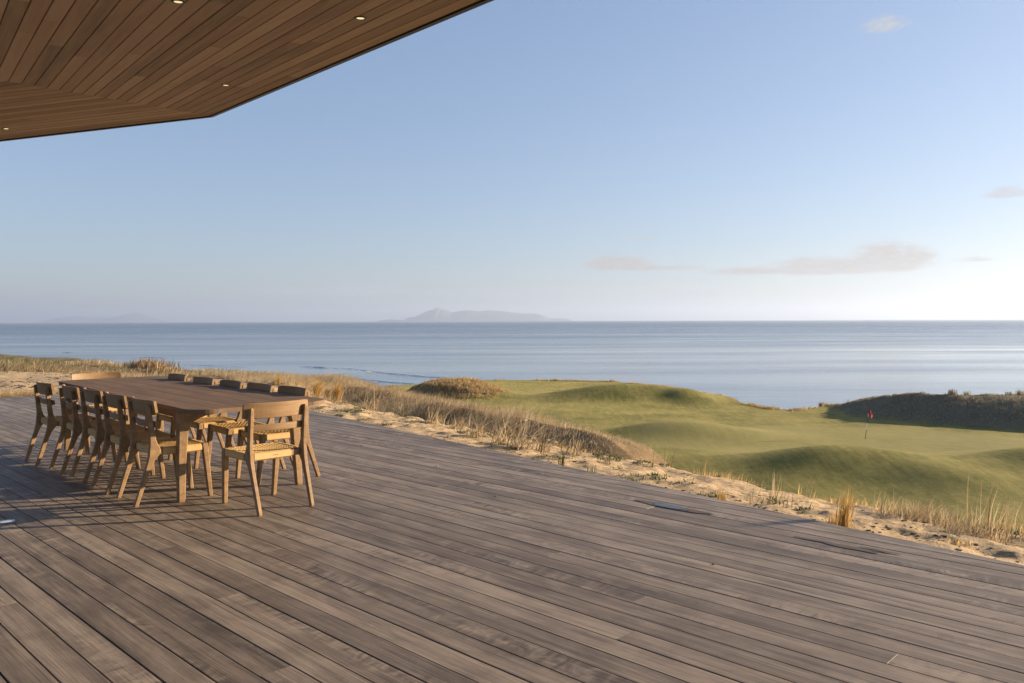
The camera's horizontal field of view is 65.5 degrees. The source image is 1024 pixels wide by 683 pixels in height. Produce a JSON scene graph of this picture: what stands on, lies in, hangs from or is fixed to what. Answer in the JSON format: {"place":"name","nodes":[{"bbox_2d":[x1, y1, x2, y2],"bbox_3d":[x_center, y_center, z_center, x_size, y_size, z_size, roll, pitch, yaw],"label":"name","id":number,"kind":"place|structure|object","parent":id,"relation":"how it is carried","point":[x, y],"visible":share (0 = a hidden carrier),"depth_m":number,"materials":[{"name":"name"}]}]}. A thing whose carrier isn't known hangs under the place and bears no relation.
{"place":"outdoors","nodes":[
{"label":"outdoors","id":0,"kind":"place"},
{"bbox_2d":[34,312,166,322],"bbox_3d":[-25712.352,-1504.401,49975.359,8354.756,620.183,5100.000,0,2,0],"label":"island","id":1,"kind":"structure","parent":0,"point":[135,317],"depth_m":49060.00,"materials":[{"name":"grey stone"}]},
{"bbox_2d":[0,356,270,376],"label":"grass","id":2,"kind":"structure","parent":0,"point":[27,360],"depth_m":38.06,"materials":[{"name":"beige plant"}]},
{"bbox_2d":[0,0,493,141],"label":"roof","id":3,"kind":"structure","parent":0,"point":[72,66],"depth_m":6.50,"materials":[{"name":"brown wood"}]},
{"bbox_2d":[171,0,185,3],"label":"ceiling light","id":4,"kind":"object","parent":3,"relation":"attached to","point":[178,2],"visible":1,"depth_m":5.15,"materials":[{"name":"white metal"}]},
{"bbox_2d":[354,16,366,19],"bbox_3d":[-1.049,-2.238,5.512,0.088,0.008,0.088,0,7,-5],"label":"ceiling light","id":5,"kind":"object","parent":3,"relation":"attached to","point":[360,18],"visible":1,"depth_m":5.51,"materials":[{"name":"white metal"}]},
{"bbox_2d":[209,369,669,464],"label":"beach grass","id":6,"kind":"structure","parent":0,"point":[293,379],"depth_m":20.59,"materials":[{"name":"plant"}]},
{"bbox_2d":[408,375,509,398],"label":"tussock grass","id":7,"kind":"structure","parent":0,"point":[459,382],"depth_m":82.32,"materials":[{"name":"brown plant"}]},
{"bbox_2d":[376,307,570,321],"bbox_3d":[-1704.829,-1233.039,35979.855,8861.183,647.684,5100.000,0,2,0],"label":"island","id":8,"kind":"structure","parent":0,"point":[437,314],"depth_m":34841.63,"materials":[{"name":"grey stone"}]},
{"bbox_2d":[0,319,1023,408],"bbox_3d":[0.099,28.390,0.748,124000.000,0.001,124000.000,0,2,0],"label":"sea","id":9,"kind":"structure","parent":0,"point":[788,364],"depth_m":745.06,"materials":[{"name":"liquid"}]},
{"bbox_2d":[175,364,243,366],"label":"wave","id":10,"kind":"object","parent":9,"relation":"on","point":[213,365],"visible":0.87,"depth_m":510.60,"materials":[{"name":"liquid"}]},
{"bbox_2d":[299,366,330,367],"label":"wave","id":11,"kind":"object","parent":9,"relation":"on","point":[314,367],"visible":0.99,"depth_m":487.82,"materials":[{"name":"liquid"}]},
{"bbox_2d":[349,377,417,383],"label":"wave","id":12,"kind":"object","parent":9,"relation":"on","point":[386,381],"visible":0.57,"depth_m":368.34,"materials":[{"name":"liquid"}]},
{"bbox_2d":[331,368,492,379],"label":"wave","id":13,"kind":"object","parent":9,"relation":"on","point":[398,374],"visible":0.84,"depth_m":421.36,"materials":[{"name":"liquid"}]},
{"bbox_2d":[0,354,1023,564],"bbox_3d":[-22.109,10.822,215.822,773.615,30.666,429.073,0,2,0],"label":"dunes","id":14,"kind":"structure","parent":0,"point":[867,520],"depth_m":10.85,"materials":[{"name":"beige sand"}]},
{"bbox_2d":[60,360,100,364],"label":"dune clump","id":15,"kind":"object","parent":14,"relation":"on","point":[71,363],"visible":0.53,"depth_m":39.96,"materials":[{"name":"plant"}]},
{"bbox_2d":[117,359,147,366],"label":"dune clump","id":16,"kind":"object","parent":14,"relation":"on","point":[123,363],"visible":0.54,"depth_m":35.66,"materials":[{"name":"beige plant"}]},
{"bbox_2d":[125,357,172,367],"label":"dune clump","id":17,"kind":"object","parent":14,"relation":"on","point":[148,361],"visible":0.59,"depth_m":35.85,"materials":[{"name":"beige plant"}]},
{"bbox_2d":[125,361,179,368],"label":"dune clump","id":18,"kind":"object","parent":14,"relation":"on","point":[157,365],"visible":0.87,"depth_m":35.34,"materials":[{"name":"beige plant"}]},
{"bbox_2d":[138,366,183,373],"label":"dune clump","id":19,"kind":"object","parent":14,"relation":"on","point":[163,370],"visible":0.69,"depth_m":34.38,"materials":[{"name":"beige plant"}]},
{"bbox_2d":[0,355,360,406],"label":"dune grass","id":20,"kind":"structure","parent":14,"relation":"on","point":[21,367],"depth_m":31.02,"materials":[{"name":"plant"}]},
{"bbox_2d":[273,373,285,384],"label":"beach grass tuft","id":21,"kind":"object","parent":14,"relation":"on","point":[277,380],"visible":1,"depth_m":21.01,"materials":[{"name":"beige plant"}]},
{"bbox_2d":[312,379,326,397],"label":"beach grass tuft","id":22,"kind":"object","parent":14,"relation":"on","point":[318,387],"visible":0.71,"depth_m":21.10,"materials":[{"name":"beige plant"}]},
{"bbox_2d":[324,387,332,398],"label":"beach grass tuft","id":23,"kind":"object","parent":14,"relation":"on","point":[328,391],"visible":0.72,"depth_m":21.79,"materials":[{"name":"beige plant"}]},
{"bbox_2d":[332,379,345,401],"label":"beach grass tuft","id":24,"kind":"object","parent":14,"relation":"on","point":[337,391],"visible":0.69,"depth_m":21.83,"materials":[{"name":"beige plant"}]},
{"bbox_2d":[351,389,407,410],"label":"beach grass tuft","id":25,"kind":"object","parent":14,"relation":"on","point":[374,406],"visible":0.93,"depth_m":13.94,"materials":[{"name":"plant"}]},
{"bbox_2d":[372,401,440,414],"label":"beach grass tuft","id":26,"kind":"object","parent":14,"relation":"on","point":[402,411],"visible":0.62,"depth_m":19.78,"materials":[{"name":"plant"}]},
{"bbox_2d":[414,399,469,424],"bbox_3d":[-0.983,1.041,12.272,0.751,0.387,1.341,1,2,31],"label":"beach grass tuft","id":27,"kind":"object","parent":14,"relation":"on","point":[436,420],"visible":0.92,"depth_m":11.98,"materials":[{"name":"plant"}]},
{"bbox_2d":[441,414,468,429],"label":"beach grass tuft","id":28,"kind":"object","parent":14,"relation":"on","point":[457,424],"visible":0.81,"depth_m":11.36,"materials":[{"name":"plant"}]},
{"bbox_2d":[459,412,531,438],"bbox_3d":[-0.209,1.030,10.272,1.673,0.391,0.931,1,2,44],"label":"beach grass tuft","id":29,"kind":"object","parent":14,"relation":"on","point":[472,432],"visible":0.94,"depth_m":10.23,"materials":[{"name":"plant"}]},
{"bbox_2d":[477,417,529,443],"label":"beach grass tuft","id":30,"kind":"object","parent":14,"relation":"on","point":[498,439],"visible":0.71,"depth_m":9.73,"materials":[{"name":"plant"}]},
{"bbox_2d":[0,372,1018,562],"bbox_3d":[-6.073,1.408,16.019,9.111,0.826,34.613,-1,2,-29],"label":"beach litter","id":31,"kind":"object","parent":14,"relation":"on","point":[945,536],"visible":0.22,"depth_m":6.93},
{"bbox_2d":[0,394,1023,682],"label":"deck","id":32,"kind":"structure","parent":14,"relation":"on","point":[394,556],"depth_m":4.28,"materials":[{"name":"wood"}]},
{"bbox_2d":[0,519,15,523],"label":"deck light","id":33,"kind":"object","parent":32,"relation":"in","point":[7,521],"visible":1,"depth_m":5.58,"materials":[{"name":"metal"}]},
{"bbox_2d":[24,381,100,466],"bbox_3d":[-4.548,0.803,8.063,0.598,0.802,0.524,-2,2,-43],"label":"dining chair","id":34,"kind":"object","parent":32,"relation":"on","point":[51,421],"visible":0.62,"depth_m":7.91,"materials":[{"name":"brown wood"}]},
{"bbox_2d":[49,384,128,474],"bbox_3d":[-4.049,0.812,7.627,0.598,0.802,0.524,-2,2,-41],"label":"dining chair","id":35,"kind":"object","parent":32,"relation":"on","point":[73,395],"visible":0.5,"depth_m":7.51,"materials":[{"name":"brown wood"}]},
{"bbox_2d":[71,372,128,446],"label":"dining chair","id":36,"kind":"object","parent":32,"relation":"on","point":[97,375],"visible":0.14,"depth_m":9.32,"materials":[{"name":"brown wood"}]},
{"bbox_2d":[70,387,154,483],"bbox_3d":[-3.635,0.821,7.237,0.598,0.802,0.524,-2,2,-42],"label":"dining chair","id":37,"kind":"object","parent":32,"relation":"on","point":[95,398],"visible":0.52,"depth_m":7.11,"materials":[{"name":"brown wood"}]},
{"bbox_2d":[91,392,175,494],"bbox_3d":[-3.207,0.832,6.790,0.598,0.802,0.524,-2,2,-41],"label":"dining chair","id":38,"kind":"object","parent":32,"relation":"on","point":[122,439],"visible":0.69,"depth_m":6.70,"materials":[{"name":"brown wood"}]},
{"bbox_2d":[116,396,212,506],"bbox_3d":[-2.779,0.841,6.365,0.599,0.802,0.524,-2,2,-42],"label":"dining chair","id":39,"kind":"object","parent":32,"relation":"on","point":[153,447],"visible":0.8,"depth_m":6.31,"materials":[{"name":"brown wood"}]},
{"bbox_2d":[134,373,195,439],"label":"dining chair","id":40,"kind":"object","parent":32,"relation":"on","point":[179,377],"visible":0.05,"depth_m":8.96,"materials":[{"name":"brown wood"}]},
{"bbox_2d":[155,377,224,459],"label":"dining chair","id":41,"kind":"object","parent":32,"relation":"on","point":[167,418],"visible":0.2,"depth_m":8.37,"materials":[{"name":"brown wood"}]},
{"bbox_2d":[59,376,324,502],"bbox_3d":[-3.320,0.835,7.836,1.178,0.740,4.138,-2,2,-42],"label":"dining table","id":42,"kind":"object","parent":32,"relation":"on","point":[186,404],"visible":0.81,"depth_m":6.90,"materials":[{"name":"brown wood"}]},
{"bbox_2d":[190,380,254,468],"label":"dining chair","id":43,"kind":"object","parent":32,"relation":"on","point":[200,424],"visible":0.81,"depth_m":7.85,"materials":[{"name":"brown wood"}]},
{"bbox_2d":[207,382,285,468],"bbox_3d":[-2.524,0.810,7.529,0.598,0.802,0.524,-2,2,-42],"label":"dining chair","id":44,"kind":"object","parent":32,"relation":"on","point":[228,429],"visible":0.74,"depth_m":7.50,"materials":[{"name":"brown wood"}]},
{"bbox_2d":[222,399,313,515],"bbox_3d":[-1.872,0.846,6.081,0.598,0.802,0.524,1,2,45],"label":"dining chair","id":45,"kind":"object","parent":32,"relation":"on","point":[249,453],"visible":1,"depth_m":6.00,"materials":[{"name":"brown wood"}]},
{"bbox_2d":[235,386,319,485],"bbox_3d":[-2.105,0.818,7.144,0.598,0.802,0.524,-2,2,-43],"label":"dining chair","id":46,"kind":"object","parent":32,"relation":"on","point":[265,436],"visible":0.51,"depth_m":7.10,"materials":[{"name":"brown wood"}]},
{"bbox_2d":[634,499,711,513],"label":"puddle","id":47,"kind":"object","parent":32,"relation":"on","point":[671,506],"visible":1,"depth_m":5.93,"materials":[{"name":"grey liquid"}]},
{"bbox_2d":[794,536,901,554],"bbox_3d":[2.057,1.260,4.924,0.644,0.001,0.114,1,2,44],"label":"wet stain","id":48,"kind":"object","parent":32,"relation":"on","point":[849,547],"visible":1,"depth_m":4.88,"materials":[{"name":"grey wood"}]},
{"bbox_2d":[0,378,1023,532],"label":"fringe grass","id":49,"kind":"structure","parent":14,"relation":"on","point":[13,394],"depth_m":15.20,"materials":[{"name":"beige plant"}]},
{"bbox_2d":[500,410,576,450],"bbox_3d":[0.341,0.972,9.248,1.922,0.545,1.157,0,2,0],"label":"beach grass tuft","id":50,"kind":"object","parent":14,"relation":"on","point":[517,443],"visible":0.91,"depth_m":9.16,"materials":[{"name":"plant"}]},
{"bbox_2d":[527,425,568,453],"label":"beach grass tuft","id":51,"kind":"object","parent":14,"relation":"on","point":[541,449],"visible":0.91,"depth_m":9.22,"materials":[{"name":"plant"}]},
{"bbox_2d":[558,454,564,465],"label":"beach grass tuft","id":52,"kind":"object","parent":14,"relation":"on","point":[562,459],"visible":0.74,"depth_m":7.90,"materials":[{"name":"beige plant"}]},
{"bbox_2d":[553,436,596,455],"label":"beach grass tuft","id":53,"kind":"object","parent":14,"relation":"on","point":[576,450],"visible":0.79,"depth_m":9.38,"materials":[{"name":"plant"}]},
{"bbox_2d":[597,454,617,464],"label":"beach grass tuft","id":54,"kind":"object","parent":14,"relation":"on","point":[606,460],"visible":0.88,"depth_m":8.36,"materials":[{"name":"plant"}]},
{"bbox_2d":[653,444,674,467],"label":"beach grass tuft","id":55,"kind":"object","parent":14,"relation":"on","point":[665,459],"visible":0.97,"depth_m":8.53,"materials":[{"name":"plant"}]},
{"bbox_2d":[315,399,1022,537],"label":"sand herbs","id":56,"kind":"object","parent":14,"relation":"on","point":[655,475],"visible":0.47,"depth_m":8.64,"materials":[{"name":"green plant"}]},
{"bbox_2d":[385,380,1023,531],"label":"golf green","id":57,"kind":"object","parent":14,"relation":"on","point":[832,451],"visible":0.3,"depth_m":51.88,"materials":[{"name":"green plant"}]},
{"bbox_2d":[865,409,871,438],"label":"golf flag","id":58,"kind":"object","parent":57,"relation":"on","point":[869,413],"visible":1,"depth_m":54.68,"materials":[{"name":"red fabric"}]},
{"bbox_2d":[717,486,727,500],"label":"beach grass tuft","id":59,"kind":"object","parent":14,"relation":"on","point":[723,493],"visible":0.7,"depth_m":6.40,"materials":[{"name":"beige plant"}]},
{"bbox_2d":[755,472,785,499],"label":"beach grass tuft","id":60,"kind":"object","parent":14,"relation":"on","point":[773,481],"visible":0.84,"depth_m":6.97,"materials":[{"name":"plant"}]},
{"bbox_2d":[749,485,792,506],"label":"beach grass tuft","id":61,"kind":"object","parent":14,"relation":"on","point":[772,499],"visible":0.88,"depth_m":6.30,"materials":[{"name":"beige plant"}]},
{"bbox_2d":[804,479,816,499],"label":"beach grass tuft","id":62,"kind":"object","parent":14,"relation":"on","point":[808,490],"visible":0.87,"depth_m":7.08,"materials":[{"name":"plant"}]},
{"bbox_2d":[828,511,837,524],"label":"beach grass tuft","id":63,"kind":"object","parent":14,"relation":"on","point":[833,518],"visible":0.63,"depth_m":5.70,"materials":[{"name":"beige plant"}]},
{"bbox_2d":[836,486,864,526],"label":"beach grass tuft","id":64,"kind":"object","parent":14,"relation":"on","point":[846,512],"visible":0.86,"depth_m":5.60,"materials":[{"name":"beige plant"}]},
{"bbox_2d":[874,489,910,518],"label":"beach grass tuft","id":65,"kind":"object","parent":14,"relation":"on","point":[881,510],"visible":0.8,"depth_m":6.46,"materials":[{"name":"plant"}]},
{"bbox_2d":[857,501,941,520],"bbox_3d":[3.185,1.359,6.487,0.753,0.134,0.686,-1,2,-19],"label":"beach grass tuft","id":66,"kind":"object","parent":14,"relation":"on","point":[901,512],"visible":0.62,"depth_m":6.44,"materials":[{"name":"plant"}]},
{"bbox_2d":[871,498,957,523],"bbox_3d":[3.288,1.328,6.360,0.807,0.202,0.960,0,2,0],"label":"beach grass tuft","id":67,"kind":"object","parent":14,"relation":"on","point":[903,511],"visible":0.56,"depth_m":6.33,"materials":[{"name":"plant"}]},
{"bbox_2d":[827,392,1023,429],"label":"mound grass","id":68,"kind":"structure","parent":14,"relation":"on","point":[964,403],"depth_m":64.64,"materials":[{"name":"green plant"}]},
{"bbox_2d":[885,499,1002,527],"bbox_3d":[3.377,1.320,6.293,0.846,0.240,0.955,0,2,0],"label":"beach grass tuft","id":69,"kind":"object","parent":14,"relation":"on","point":[956,519],"visible":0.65,"depth_m":6.23,"materials":[{"name":"plant"}]},
{"bbox_2d":[928,537,972,547],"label":"beach grass tuft","id":70,"kind":"object","parent":14,"relation":"on","point":[956,541],"visible":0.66,"depth_m":5.26,"materials":[{"name":"beige plant"}]},
{"bbox_2d":[945,388,957,394],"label":"mound tuft","id":71,"kind":"object","parent":14,"relation":"on","point":[951,392],"visible":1,"depth_m":66.56,"materials":[{"name":"beige plant"}]},
{"bbox_2d":[898,506,1010,542],"bbox_3d":[3.314,1.305,5.862,0.774,0.176,0.703,-2,2,-41],"label":"beach grass tuft","id":72,"kind":"object","parent":14,"relation":"on","point":[941,523],"visible":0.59,"depth_m":5.86,"materials":[{"name":"plant"}]},
{"bbox_2d":[929,513,1022,544],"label":"beach grass tuft","id":73,"kind":"object","parent":14,"relation":"on","point":[983,532],"visible":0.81,"depth_m":5.60,"materials":[{"name":"plant"}]},
{"bbox_2d":[965,474,1007,527],"bbox_3d":[3.618,1.207,6.077,0.277,0.469,0.196,1,2,41],"label":"beach grass tuft","id":74,"kind":"object","parent":14,"relation":"on","point":[989,499],"visible":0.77,"depth_m":6.08,"materials":[{"name":"plant"}]},
{"bbox_2d":[966,497,1023,544],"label":"beach grass tuft","id":75,"kind":"object","parent":14,"relation":"on","point":[1005,517],"visible":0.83,"depth_m":5.62,"materials":[{"name":"plant"}]},
{"bbox_2d":[0,0,1023,322],"label":"sky","id":76,"kind":"structure","parent":0,"point":[574,160],"materials":[{"name":"blue"}]}
]}

